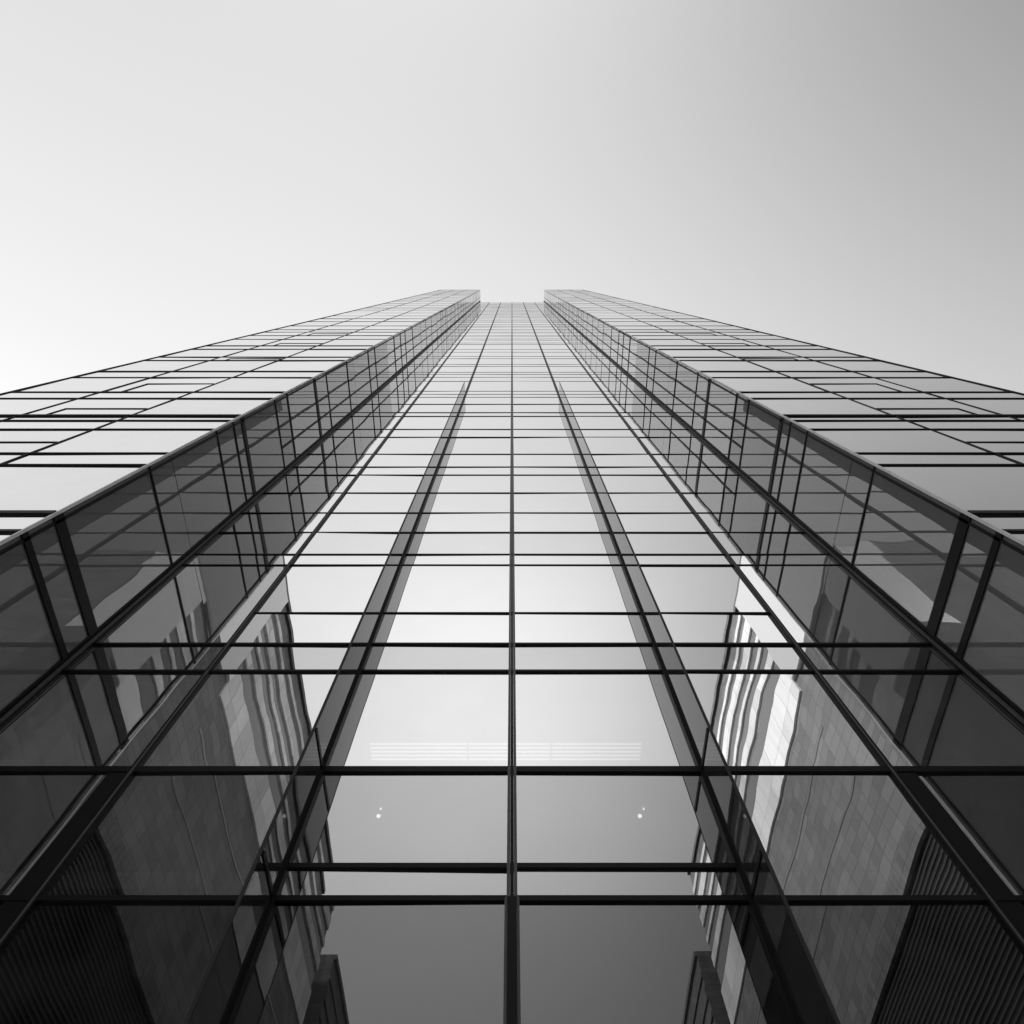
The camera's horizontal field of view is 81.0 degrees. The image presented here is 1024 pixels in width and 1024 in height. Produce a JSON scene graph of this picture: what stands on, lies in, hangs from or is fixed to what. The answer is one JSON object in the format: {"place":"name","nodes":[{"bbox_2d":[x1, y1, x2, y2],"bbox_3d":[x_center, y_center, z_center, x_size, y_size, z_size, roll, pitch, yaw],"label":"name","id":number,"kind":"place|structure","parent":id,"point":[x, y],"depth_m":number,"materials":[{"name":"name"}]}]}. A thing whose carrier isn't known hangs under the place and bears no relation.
{"place":"outdoors","nodes":[
{"label":"outdoors","id":0,"kind":"place"},
{"bbox_2d":[0,290,1023,1023],"bbox_3d":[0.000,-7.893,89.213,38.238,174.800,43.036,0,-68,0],"label":"glass tower","id":1,"kind":"structure","parent":0,"point":[470,656],"depth_m":10.78,"materials":[{"name":"glass"}]},
{"bbox_2d":[0,0,1023,392],"label":"sky","id":2,"kind":"structure","parent":0,"point":[176,175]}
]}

